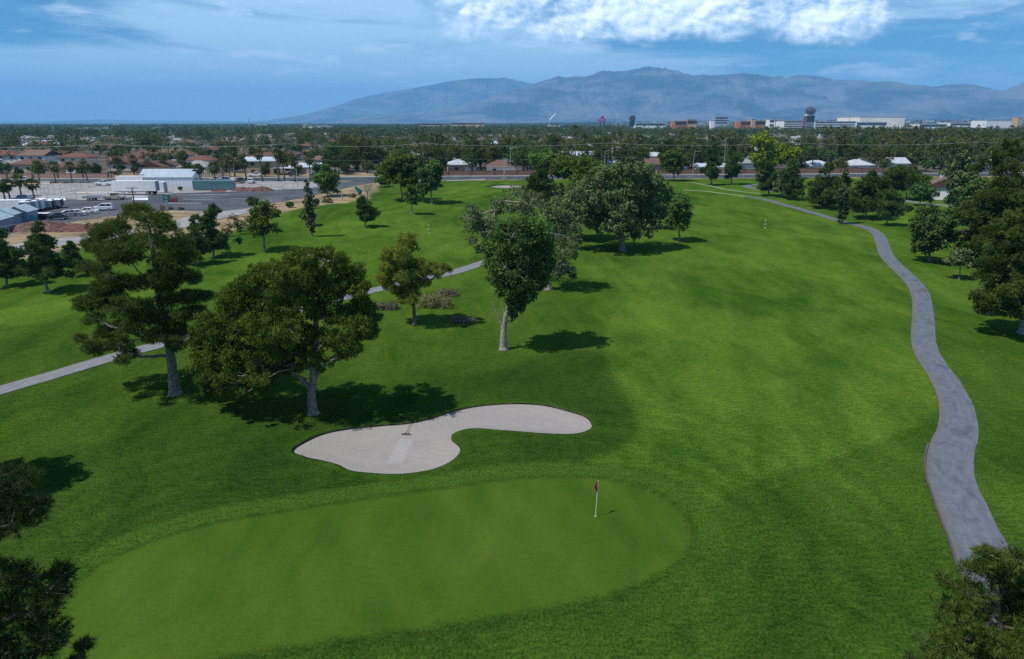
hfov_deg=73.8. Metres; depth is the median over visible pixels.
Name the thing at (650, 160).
house
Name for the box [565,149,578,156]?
leafy tree
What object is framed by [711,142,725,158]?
pine tree
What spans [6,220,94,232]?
mulch heap
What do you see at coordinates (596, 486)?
golf flag
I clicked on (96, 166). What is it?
leafy tree
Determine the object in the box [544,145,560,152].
pine tree
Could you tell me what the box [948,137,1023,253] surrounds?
pine tree
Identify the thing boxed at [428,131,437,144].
palm tree
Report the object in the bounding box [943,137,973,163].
pine tree
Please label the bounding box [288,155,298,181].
palm tree
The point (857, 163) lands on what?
house
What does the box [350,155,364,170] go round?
leafy tree
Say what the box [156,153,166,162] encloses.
palm tree
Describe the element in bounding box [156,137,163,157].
palm tree
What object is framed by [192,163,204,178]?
palm tree
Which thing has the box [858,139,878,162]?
pine tree
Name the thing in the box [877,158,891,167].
leafy tree
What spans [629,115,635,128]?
roadside sign
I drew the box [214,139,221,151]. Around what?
palm tree
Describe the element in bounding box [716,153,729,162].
leafy tree
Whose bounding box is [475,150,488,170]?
leafy tree
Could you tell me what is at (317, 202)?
bush
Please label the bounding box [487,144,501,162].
pine tree
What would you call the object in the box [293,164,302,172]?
leafy tree
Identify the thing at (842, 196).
cypress tree
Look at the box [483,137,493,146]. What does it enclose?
pine tree
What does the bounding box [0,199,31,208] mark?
box trailer
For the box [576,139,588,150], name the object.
pine tree
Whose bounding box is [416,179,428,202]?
leafy tree
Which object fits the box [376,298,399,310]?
brush pile
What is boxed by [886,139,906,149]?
pine tree
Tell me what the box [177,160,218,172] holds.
house
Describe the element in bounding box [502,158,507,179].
utility pole
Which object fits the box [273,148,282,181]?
palm tree
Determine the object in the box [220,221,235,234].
shrub
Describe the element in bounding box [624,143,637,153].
pine tree
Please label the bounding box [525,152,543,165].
leafy tree
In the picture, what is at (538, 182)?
pine tree
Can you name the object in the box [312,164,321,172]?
leafy tree
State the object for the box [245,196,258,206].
shrub tree
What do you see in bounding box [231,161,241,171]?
leafy tree
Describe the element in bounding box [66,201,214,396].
pine tree
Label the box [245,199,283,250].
leafy tree
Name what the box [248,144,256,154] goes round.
pine tree
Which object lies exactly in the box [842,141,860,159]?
pine tree
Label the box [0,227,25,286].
pine tree
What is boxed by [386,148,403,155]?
pine tree
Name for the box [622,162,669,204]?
leafy tree
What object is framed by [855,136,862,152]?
pine tree
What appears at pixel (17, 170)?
leafy tree
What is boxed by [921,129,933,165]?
palm tree
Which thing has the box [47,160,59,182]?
palm tree
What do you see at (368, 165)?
leafy tree
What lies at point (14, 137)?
pine tree
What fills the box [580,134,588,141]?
pine tree
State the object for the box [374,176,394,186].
bush
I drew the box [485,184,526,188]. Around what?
bunker lip
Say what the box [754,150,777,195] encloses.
pine tree
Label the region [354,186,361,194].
feather flag
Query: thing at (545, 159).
leafy tree
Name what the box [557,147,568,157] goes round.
pine tree
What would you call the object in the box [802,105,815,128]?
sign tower
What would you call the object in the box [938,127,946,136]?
palm tree
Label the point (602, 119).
roadside sign
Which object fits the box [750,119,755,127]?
shop tower
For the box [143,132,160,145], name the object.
pine tree
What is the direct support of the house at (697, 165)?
on the ground
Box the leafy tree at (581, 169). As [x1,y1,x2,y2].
[562,156,620,202]
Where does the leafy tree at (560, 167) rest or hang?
on the ground
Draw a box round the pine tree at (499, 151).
[488,144,502,160]
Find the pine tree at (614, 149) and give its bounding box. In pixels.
[611,143,621,154]
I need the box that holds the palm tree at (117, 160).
[109,151,123,175]
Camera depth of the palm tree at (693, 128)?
386.97 m
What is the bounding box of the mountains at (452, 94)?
[223,78,531,123]
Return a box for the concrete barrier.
[132,196,148,199]
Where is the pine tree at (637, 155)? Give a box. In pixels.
[630,145,646,160]
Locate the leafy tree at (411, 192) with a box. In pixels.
[403,183,421,213]
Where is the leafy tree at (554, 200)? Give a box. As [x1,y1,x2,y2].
[548,174,598,238]
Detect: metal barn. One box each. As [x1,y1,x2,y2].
[139,169,201,179]
[143,171,199,185]
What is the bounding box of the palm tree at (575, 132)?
[571,124,578,154]
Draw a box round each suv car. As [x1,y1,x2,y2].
[93,203,115,209]
[221,176,234,179]
[247,178,254,182]
[287,172,299,175]
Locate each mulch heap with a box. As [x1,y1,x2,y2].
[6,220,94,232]
[211,188,225,191]
[231,187,272,190]
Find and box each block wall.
[0,173,113,178]
[202,172,227,177]
[443,170,549,175]
[657,169,781,174]
[798,167,888,173]
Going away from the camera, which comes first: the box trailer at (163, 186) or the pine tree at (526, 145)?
the box trailer at (163, 186)
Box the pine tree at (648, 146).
[642,143,652,157]
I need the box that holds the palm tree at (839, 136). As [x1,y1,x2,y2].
[835,131,842,159]
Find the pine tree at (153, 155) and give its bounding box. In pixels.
[146,153,157,160]
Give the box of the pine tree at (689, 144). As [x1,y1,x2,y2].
[678,139,703,168]
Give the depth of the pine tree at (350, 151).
287.32 m
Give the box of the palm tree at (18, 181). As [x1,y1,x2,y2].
[8,173,25,194]
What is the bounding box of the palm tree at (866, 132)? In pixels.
[863,126,870,137]
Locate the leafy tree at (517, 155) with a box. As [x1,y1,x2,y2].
[503,146,525,166]
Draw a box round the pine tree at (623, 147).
[616,141,632,150]
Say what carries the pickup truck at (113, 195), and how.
on the yard pavement
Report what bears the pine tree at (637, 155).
on the ground
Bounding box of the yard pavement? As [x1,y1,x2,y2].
[8,180,373,233]
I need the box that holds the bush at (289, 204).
[285,201,293,207]
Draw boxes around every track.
[11,230,133,247]
[176,207,252,228]
[690,190,742,195]
[691,182,759,193]
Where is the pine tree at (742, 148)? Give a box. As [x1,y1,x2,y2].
[737,146,747,156]
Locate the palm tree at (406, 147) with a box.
[402,141,410,155]
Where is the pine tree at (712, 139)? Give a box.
[707,135,716,143]
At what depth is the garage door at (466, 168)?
289.36 m
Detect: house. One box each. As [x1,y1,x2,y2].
[0,150,19,163]
[7,145,26,150]
[10,158,52,171]
[15,150,61,163]
[26,141,54,147]
[46,161,92,172]
[56,153,99,165]
[88,145,117,152]
[103,137,120,142]
[105,156,142,162]
[107,157,143,170]
[130,152,160,159]
[137,159,180,172]
[157,149,179,153]
[170,150,194,160]
[176,139,200,149]
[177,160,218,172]
[185,154,216,162]
[207,146,230,154]
[211,159,238,169]
[245,157,279,174]
[256,151,275,155]
[288,150,302,159]
[288,161,321,173]
[300,141,318,152]
[311,155,322,162]
[444,158,478,170]
[485,160,517,169]
[561,151,592,159]
[642,158,687,171]
[650,152,659,157]
[694,163,725,168]
[705,158,754,168]
[802,160,835,167]
[846,159,875,167]
[878,157,911,167]
[972,159,1009,171]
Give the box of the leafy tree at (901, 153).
[883,149,907,157]
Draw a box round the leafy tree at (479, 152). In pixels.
[463,140,486,170]
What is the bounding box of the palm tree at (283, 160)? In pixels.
[274,151,287,180]
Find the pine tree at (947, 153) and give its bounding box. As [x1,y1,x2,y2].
[941,151,952,168]
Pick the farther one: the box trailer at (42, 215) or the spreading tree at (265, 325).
the box trailer at (42, 215)
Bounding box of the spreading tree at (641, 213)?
[559,161,668,250]
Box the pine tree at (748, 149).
[743,145,754,156]
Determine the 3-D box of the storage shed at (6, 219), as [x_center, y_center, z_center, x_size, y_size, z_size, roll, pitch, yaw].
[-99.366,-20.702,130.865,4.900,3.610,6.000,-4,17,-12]
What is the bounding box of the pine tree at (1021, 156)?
[1010,143,1023,170]
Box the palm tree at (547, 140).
[542,135,551,144]
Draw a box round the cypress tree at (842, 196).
[832,169,852,223]
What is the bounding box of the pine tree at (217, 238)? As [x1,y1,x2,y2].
[192,202,242,257]
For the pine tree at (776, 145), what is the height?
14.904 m
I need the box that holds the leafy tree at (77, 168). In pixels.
[75,164,86,172]
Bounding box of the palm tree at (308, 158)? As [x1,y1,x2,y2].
[303,152,315,180]
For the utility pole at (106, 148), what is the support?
on the ground
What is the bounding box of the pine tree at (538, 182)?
[520,161,558,206]
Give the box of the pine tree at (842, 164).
[839,157,847,167]
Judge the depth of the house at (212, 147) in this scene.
442.92 m
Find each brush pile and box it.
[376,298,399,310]
[414,290,451,309]
[437,287,459,296]
[452,315,477,323]
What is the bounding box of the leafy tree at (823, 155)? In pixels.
[815,146,831,161]
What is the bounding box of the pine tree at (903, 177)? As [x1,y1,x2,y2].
[881,164,933,199]
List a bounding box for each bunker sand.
[293,404,591,473]
[492,185,520,187]
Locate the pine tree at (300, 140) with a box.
[296,136,304,144]
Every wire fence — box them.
[0,203,201,235]
[32,192,119,199]
[34,178,113,196]
[224,187,340,210]
[232,183,300,191]
[445,173,839,179]
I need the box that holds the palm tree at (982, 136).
[976,135,986,142]
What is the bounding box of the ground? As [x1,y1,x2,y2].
[0,121,1023,658]
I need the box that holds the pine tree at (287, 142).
[283,140,295,150]
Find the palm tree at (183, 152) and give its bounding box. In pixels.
[178,150,187,162]
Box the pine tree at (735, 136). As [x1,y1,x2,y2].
[729,134,746,146]
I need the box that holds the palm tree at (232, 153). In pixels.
[227,146,238,176]
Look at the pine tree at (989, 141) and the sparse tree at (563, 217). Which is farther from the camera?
the pine tree at (989, 141)
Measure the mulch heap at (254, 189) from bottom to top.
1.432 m
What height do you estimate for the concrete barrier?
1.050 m
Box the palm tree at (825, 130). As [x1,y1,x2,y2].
[821,125,829,145]
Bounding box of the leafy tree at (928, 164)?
[919,159,936,171]
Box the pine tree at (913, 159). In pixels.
[905,139,929,166]
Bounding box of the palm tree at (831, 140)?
[825,138,834,160]
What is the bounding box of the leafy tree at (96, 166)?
[88,162,101,172]
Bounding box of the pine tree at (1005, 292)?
[967,192,1023,334]
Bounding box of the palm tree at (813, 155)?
[807,147,819,167]
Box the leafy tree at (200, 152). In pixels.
[195,149,207,155]
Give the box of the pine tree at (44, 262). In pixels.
[8,220,76,292]
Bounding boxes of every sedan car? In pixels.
[44,212,70,219]
[62,209,79,216]
[72,209,86,215]
[81,207,98,213]
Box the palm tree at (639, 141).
[635,134,644,145]
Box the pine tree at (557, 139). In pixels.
[548,134,563,148]
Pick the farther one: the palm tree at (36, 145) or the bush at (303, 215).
the palm tree at (36, 145)
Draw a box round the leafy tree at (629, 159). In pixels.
[619,156,641,163]
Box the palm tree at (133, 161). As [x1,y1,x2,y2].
[127,155,138,173]
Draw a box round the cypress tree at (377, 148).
[374,140,382,165]
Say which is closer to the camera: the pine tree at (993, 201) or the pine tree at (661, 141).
the pine tree at (993, 201)
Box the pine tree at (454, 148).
[444,143,459,159]
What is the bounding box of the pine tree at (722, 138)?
[717,135,740,152]
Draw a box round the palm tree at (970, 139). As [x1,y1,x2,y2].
[966,133,974,143]
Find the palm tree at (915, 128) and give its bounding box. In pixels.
[911,126,919,136]
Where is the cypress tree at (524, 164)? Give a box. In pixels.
[520,151,526,169]
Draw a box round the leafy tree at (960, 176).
[938,149,981,224]
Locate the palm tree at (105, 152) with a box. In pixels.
[100,144,108,168]
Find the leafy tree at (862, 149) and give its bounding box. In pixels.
[856,142,866,158]
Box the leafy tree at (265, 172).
[260,169,270,173]
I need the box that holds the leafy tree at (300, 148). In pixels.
[293,145,301,151]
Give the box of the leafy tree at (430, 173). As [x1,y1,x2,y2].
[411,159,444,203]
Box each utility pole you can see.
[104,144,111,177]
[286,143,292,176]
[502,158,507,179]
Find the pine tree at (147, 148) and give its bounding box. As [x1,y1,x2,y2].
[142,144,160,151]
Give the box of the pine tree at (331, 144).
[321,141,345,158]
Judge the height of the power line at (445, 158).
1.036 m
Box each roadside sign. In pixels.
[599,116,605,126]
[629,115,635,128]
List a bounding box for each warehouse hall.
[837,117,904,127]
[938,122,970,127]
[970,120,1011,127]
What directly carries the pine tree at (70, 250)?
on the ground
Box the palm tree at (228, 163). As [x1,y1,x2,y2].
[223,155,234,176]
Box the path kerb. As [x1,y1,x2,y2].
[923,443,967,585]
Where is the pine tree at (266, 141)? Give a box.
[261,135,271,146]
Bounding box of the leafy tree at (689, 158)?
[685,155,692,164]
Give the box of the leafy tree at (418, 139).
[414,133,427,143]
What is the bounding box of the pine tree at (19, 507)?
[0,459,98,658]
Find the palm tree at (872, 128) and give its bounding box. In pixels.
[867,126,876,161]
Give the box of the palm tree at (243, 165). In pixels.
[238,159,250,179]
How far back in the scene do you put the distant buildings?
819.02 m
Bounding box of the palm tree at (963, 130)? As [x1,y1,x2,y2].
[960,128,969,141]
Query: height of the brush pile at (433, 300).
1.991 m
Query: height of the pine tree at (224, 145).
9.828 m
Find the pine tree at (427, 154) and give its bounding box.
[425,150,432,164]
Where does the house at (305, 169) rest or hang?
on the ground
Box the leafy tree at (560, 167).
[548,154,590,178]
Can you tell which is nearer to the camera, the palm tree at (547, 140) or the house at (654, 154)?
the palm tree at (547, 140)
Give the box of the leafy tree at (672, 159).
[658,146,689,180]
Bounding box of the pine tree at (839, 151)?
[831,139,853,158]
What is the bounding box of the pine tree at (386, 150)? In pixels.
[383,148,392,159]
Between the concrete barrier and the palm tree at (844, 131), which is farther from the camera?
the palm tree at (844, 131)
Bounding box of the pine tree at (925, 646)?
[899,627,943,658]
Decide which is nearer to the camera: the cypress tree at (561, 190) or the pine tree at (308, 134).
the cypress tree at (561, 190)
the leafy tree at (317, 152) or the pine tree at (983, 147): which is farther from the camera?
the leafy tree at (317, 152)
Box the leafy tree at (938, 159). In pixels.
[934,152,949,169]
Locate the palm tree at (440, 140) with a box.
[436,134,444,147]
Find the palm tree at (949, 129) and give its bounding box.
[946,126,954,137]
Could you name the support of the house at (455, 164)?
on the ground
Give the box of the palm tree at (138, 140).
[135,136,140,150]
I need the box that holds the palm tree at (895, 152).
[891,146,901,156]
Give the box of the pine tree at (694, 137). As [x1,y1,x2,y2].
[684,134,699,141]
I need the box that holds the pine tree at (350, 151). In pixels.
[339,147,357,171]
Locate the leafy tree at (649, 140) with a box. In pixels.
[646,135,660,151]
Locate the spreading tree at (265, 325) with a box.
[184,244,384,415]
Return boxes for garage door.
[465,166,475,170]
[746,165,754,168]
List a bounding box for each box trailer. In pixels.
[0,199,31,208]
[18,200,30,204]
[29,199,39,210]
[32,198,46,209]
[38,212,51,220]
[40,181,50,183]
[41,196,66,199]
[45,199,53,208]
[53,198,63,207]
[110,180,159,194]
[115,176,143,180]
[157,181,167,191]
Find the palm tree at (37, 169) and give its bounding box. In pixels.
[29,159,43,182]
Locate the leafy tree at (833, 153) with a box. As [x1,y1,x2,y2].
[822,149,837,162]
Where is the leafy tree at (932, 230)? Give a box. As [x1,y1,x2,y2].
[907,203,962,261]
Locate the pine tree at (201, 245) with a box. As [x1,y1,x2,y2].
[182,213,212,264]
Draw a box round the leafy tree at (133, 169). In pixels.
[130,166,137,174]
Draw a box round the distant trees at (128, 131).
[0,119,1023,161]
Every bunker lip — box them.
[284,400,599,478]
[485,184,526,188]
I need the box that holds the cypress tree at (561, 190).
[558,182,564,199]
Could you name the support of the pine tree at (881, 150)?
on the ground
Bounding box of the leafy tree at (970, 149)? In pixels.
[955,146,978,162]
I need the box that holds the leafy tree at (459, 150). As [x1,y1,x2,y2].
[457,147,462,158]
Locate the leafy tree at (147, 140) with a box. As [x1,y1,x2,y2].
[139,137,153,148]
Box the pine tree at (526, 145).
[518,143,532,164]
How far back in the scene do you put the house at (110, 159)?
325.75 m
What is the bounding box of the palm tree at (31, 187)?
[23,177,40,196]
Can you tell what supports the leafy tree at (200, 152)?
on the ground
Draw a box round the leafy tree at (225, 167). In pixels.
[219,160,230,172]
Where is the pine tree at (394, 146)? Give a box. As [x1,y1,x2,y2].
[389,141,403,152]
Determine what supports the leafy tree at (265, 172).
on the ground
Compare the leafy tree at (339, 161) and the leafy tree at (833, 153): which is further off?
the leafy tree at (833, 153)
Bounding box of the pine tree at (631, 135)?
[621,131,639,144]
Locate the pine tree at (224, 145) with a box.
[219,141,229,153]
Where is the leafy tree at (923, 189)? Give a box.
[908,179,940,204]
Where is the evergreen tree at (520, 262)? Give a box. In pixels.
[480,212,556,350]
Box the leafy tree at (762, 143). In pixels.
[748,130,781,169]
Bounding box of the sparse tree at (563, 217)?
[459,183,584,290]
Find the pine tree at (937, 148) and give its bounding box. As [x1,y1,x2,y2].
[930,137,958,169]
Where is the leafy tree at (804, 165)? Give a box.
[798,160,809,167]
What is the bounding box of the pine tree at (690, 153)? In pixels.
[683,147,696,168]
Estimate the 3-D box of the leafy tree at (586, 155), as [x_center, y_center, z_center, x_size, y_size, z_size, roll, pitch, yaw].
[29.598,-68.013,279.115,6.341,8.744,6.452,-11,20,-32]
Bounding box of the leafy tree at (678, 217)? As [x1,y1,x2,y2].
[664,192,695,241]
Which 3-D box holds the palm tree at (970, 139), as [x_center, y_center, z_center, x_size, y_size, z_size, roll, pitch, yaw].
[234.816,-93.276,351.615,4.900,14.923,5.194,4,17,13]
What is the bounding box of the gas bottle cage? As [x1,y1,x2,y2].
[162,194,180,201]
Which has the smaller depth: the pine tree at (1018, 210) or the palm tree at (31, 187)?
the pine tree at (1018, 210)
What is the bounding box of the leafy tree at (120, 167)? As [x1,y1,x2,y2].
[114,163,125,173]
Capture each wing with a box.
[855,122,886,127]
[911,124,946,128]
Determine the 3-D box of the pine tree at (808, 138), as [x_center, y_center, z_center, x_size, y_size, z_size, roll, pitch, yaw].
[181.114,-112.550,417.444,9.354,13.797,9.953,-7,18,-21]
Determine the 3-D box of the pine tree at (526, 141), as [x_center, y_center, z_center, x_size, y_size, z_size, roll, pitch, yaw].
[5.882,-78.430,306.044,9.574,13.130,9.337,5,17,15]
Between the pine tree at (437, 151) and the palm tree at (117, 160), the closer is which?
the palm tree at (117, 160)
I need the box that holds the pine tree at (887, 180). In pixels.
[876,175,892,216]
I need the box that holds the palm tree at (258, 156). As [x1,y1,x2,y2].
[252,148,264,181]
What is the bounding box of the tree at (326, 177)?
[310,162,341,195]
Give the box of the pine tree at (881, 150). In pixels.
[867,146,890,167]
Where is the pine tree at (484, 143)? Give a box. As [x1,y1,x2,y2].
[478,140,490,148]
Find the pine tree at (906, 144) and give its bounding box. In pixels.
[900,141,912,152]
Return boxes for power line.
[23,142,1023,147]
[45,155,1016,161]
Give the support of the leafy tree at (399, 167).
on the ground
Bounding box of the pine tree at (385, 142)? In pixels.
[371,138,393,156]
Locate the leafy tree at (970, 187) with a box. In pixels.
[954,176,995,227]
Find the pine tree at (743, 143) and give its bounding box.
[737,140,745,150]
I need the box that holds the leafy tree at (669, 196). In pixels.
[646,176,677,226]
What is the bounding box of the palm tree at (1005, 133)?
[1001,130,1012,148]
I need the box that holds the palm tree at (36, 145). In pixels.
[33,141,40,149]
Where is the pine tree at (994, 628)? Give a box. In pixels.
[917,537,1023,658]
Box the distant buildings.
[0,119,1023,144]
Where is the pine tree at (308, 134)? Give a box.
[299,132,312,141]
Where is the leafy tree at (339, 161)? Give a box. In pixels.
[326,154,351,173]
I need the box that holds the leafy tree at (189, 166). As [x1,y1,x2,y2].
[185,162,192,168]
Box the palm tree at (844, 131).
[839,125,849,137]
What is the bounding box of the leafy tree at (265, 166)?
[259,164,270,176]
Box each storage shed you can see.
[0,206,22,224]
[0,211,14,230]
[12,203,38,222]
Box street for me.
[0,173,1023,182]
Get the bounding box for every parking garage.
[774,121,801,128]
[814,121,855,128]
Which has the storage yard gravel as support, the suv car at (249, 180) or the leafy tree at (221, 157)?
the suv car at (249, 180)
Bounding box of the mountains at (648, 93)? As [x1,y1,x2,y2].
[289,66,1023,123]
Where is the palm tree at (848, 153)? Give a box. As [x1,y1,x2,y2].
[844,148,853,158]
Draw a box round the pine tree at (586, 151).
[577,145,594,156]
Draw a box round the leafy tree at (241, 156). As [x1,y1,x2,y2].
[237,153,248,170]
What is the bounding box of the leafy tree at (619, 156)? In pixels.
[610,149,633,163]
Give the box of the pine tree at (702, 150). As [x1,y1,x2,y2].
[697,142,711,162]
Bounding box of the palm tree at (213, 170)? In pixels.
[206,161,220,179]
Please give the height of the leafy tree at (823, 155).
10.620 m
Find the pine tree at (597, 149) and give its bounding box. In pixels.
[592,142,611,162]
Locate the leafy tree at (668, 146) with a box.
[656,138,676,157]
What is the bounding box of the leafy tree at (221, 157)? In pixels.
[217,154,228,163]
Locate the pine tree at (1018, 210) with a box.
[981,189,1023,268]
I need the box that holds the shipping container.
[192,180,235,189]
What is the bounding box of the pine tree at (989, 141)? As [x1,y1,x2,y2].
[980,137,1001,147]
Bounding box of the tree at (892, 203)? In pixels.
[876,189,913,224]
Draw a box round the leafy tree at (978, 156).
[975,151,990,163]
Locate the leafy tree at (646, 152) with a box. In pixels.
[633,144,650,157]
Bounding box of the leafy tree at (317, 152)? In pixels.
[309,146,321,155]
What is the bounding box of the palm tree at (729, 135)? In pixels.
[724,129,732,156]
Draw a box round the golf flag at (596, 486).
[595,480,598,516]
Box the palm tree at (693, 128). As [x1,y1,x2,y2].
[690,127,696,144]
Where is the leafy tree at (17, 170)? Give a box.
[14,167,23,172]
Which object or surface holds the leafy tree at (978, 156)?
on the ground
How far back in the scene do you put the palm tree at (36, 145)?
393.91 m
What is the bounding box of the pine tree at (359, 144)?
[350,136,372,169]
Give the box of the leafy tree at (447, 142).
[443,140,453,149]
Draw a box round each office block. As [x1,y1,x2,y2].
[417,123,446,126]
[451,123,483,126]
[634,123,665,128]
[709,120,714,128]
[712,117,727,127]
[764,119,783,127]
[1011,117,1022,127]
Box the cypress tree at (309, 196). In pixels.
[302,179,316,235]
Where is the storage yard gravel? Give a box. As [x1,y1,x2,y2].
[0,181,318,198]
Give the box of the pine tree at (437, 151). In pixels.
[425,145,446,164]
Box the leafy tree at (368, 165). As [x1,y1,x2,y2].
[360,161,373,172]
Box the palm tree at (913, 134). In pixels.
[909,133,918,141]
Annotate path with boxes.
[0,260,484,394]
[446,179,485,180]
[742,184,758,188]
[742,196,1012,616]
[905,200,948,206]
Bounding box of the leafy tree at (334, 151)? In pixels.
[322,144,346,172]
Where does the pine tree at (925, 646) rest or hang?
on the ground
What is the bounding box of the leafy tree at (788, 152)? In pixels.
[773,141,802,167]
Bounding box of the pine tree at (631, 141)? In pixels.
[621,137,636,152]
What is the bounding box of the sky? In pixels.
[0,0,1023,121]
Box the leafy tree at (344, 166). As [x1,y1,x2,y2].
[339,162,349,174]
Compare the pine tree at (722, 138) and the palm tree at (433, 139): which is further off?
the palm tree at (433, 139)
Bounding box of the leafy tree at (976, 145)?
[974,141,988,153]
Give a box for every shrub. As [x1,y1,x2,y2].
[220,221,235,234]
[227,213,241,222]
[232,220,244,233]
[242,216,249,226]
[322,197,332,202]
[348,193,357,197]
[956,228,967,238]
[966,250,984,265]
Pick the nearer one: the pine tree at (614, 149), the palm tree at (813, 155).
the palm tree at (813, 155)
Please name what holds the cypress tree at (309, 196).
on the ground
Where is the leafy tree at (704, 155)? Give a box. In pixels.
[700,150,708,161]
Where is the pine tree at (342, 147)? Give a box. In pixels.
[331,144,348,170]
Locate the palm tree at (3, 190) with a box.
[0,182,11,198]
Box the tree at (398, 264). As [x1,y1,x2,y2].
[373,231,453,325]
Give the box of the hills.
[0,119,237,123]
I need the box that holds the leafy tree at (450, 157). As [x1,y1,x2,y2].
[444,150,456,161]
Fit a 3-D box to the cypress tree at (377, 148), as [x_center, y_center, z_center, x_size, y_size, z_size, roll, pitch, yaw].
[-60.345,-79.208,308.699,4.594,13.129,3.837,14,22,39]
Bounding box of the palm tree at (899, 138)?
[895,131,904,150]
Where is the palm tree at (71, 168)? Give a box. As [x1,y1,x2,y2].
[64,160,75,182]
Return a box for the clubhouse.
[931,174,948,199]
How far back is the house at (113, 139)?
621.65 m
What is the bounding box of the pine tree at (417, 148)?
[408,142,431,163]
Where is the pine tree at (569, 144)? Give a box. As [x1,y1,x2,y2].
[561,138,582,150]
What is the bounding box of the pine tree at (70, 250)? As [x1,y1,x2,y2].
[60,240,82,269]
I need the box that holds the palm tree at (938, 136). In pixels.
[932,134,942,167]
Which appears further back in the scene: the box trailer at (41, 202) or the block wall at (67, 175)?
the block wall at (67, 175)
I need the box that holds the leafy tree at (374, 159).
[370,151,385,164]
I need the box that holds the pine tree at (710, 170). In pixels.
[698,143,722,184]
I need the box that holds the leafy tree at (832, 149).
[823,146,839,161]
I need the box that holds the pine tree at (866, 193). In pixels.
[848,169,889,218]
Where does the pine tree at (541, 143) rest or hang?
on the ground
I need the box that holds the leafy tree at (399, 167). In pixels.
[373,149,420,200]
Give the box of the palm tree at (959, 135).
[952,130,964,138]
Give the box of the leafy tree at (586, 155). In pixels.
[579,152,593,159]
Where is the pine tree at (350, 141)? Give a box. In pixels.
[336,134,358,155]
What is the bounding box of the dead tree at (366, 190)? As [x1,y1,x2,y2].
[359,183,373,200]
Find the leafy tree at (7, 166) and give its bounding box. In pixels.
[1,162,13,173]
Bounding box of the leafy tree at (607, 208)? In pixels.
[594,188,618,239]
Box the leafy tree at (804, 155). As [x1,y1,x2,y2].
[801,144,817,161]
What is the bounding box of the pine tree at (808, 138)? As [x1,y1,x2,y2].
[799,134,817,147]
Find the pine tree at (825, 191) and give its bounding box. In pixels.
[801,161,851,207]
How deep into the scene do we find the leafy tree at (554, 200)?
119.51 m
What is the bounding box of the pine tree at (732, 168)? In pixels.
[722,144,743,184]
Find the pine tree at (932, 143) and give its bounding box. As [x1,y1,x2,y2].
[927,141,946,168]
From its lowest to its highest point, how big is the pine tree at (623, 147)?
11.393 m
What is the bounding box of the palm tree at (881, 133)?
[876,126,886,166]
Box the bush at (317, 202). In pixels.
[311,198,319,206]
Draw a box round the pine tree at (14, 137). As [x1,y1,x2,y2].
[9,134,19,144]
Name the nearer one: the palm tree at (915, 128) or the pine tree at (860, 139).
the palm tree at (915, 128)
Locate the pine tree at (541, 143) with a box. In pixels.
[535,139,550,146]
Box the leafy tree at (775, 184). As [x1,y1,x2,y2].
[772,174,783,196]
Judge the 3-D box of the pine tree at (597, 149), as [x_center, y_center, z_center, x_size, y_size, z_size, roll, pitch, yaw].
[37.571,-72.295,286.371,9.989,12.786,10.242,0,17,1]
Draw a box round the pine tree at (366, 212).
[354,195,381,226]
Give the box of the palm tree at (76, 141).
[73,137,80,152]
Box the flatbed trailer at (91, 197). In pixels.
[82,195,102,200]
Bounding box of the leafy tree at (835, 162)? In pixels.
[833,159,849,167]
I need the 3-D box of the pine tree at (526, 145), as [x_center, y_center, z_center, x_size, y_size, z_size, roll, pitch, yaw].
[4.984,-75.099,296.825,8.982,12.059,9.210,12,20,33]
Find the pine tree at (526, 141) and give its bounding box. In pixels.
[522,140,535,168]
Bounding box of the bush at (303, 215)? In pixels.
[298,208,316,221]
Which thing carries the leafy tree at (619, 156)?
on the ground
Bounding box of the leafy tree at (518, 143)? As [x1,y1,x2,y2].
[506,138,527,162]
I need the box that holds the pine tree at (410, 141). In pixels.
[398,139,412,153]
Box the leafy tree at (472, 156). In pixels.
[461,146,477,169]
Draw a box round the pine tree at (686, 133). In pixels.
[678,129,697,144]
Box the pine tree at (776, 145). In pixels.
[771,136,780,147]
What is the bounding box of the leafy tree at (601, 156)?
[594,145,612,163]
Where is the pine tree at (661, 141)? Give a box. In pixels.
[658,135,673,149]
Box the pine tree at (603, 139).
[590,135,612,150]
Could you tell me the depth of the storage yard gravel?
213.05 m
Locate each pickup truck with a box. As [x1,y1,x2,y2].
[10,194,35,198]
[95,180,110,185]
[101,193,125,199]
[236,177,244,182]
[247,172,263,176]
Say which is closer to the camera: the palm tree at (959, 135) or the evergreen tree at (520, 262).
the evergreen tree at (520, 262)
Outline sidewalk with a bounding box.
[44,172,1023,178]
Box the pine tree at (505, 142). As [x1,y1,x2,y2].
[497,134,514,157]
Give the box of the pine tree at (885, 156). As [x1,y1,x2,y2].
[877,151,893,166]
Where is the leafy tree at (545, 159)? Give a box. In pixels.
[525,147,565,193]
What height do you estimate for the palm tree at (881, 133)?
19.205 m
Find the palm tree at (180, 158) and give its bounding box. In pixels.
[175,152,186,163]
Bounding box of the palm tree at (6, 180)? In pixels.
[0,177,16,198]
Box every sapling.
[942,246,974,279]
[970,277,997,315]
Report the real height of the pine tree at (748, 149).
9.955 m
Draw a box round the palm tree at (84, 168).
[77,160,90,182]
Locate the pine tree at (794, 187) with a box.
[774,158,807,199]
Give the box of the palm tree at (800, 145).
[797,144,804,168]
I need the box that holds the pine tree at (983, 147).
[975,140,991,156]
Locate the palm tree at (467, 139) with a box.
[462,133,472,144]

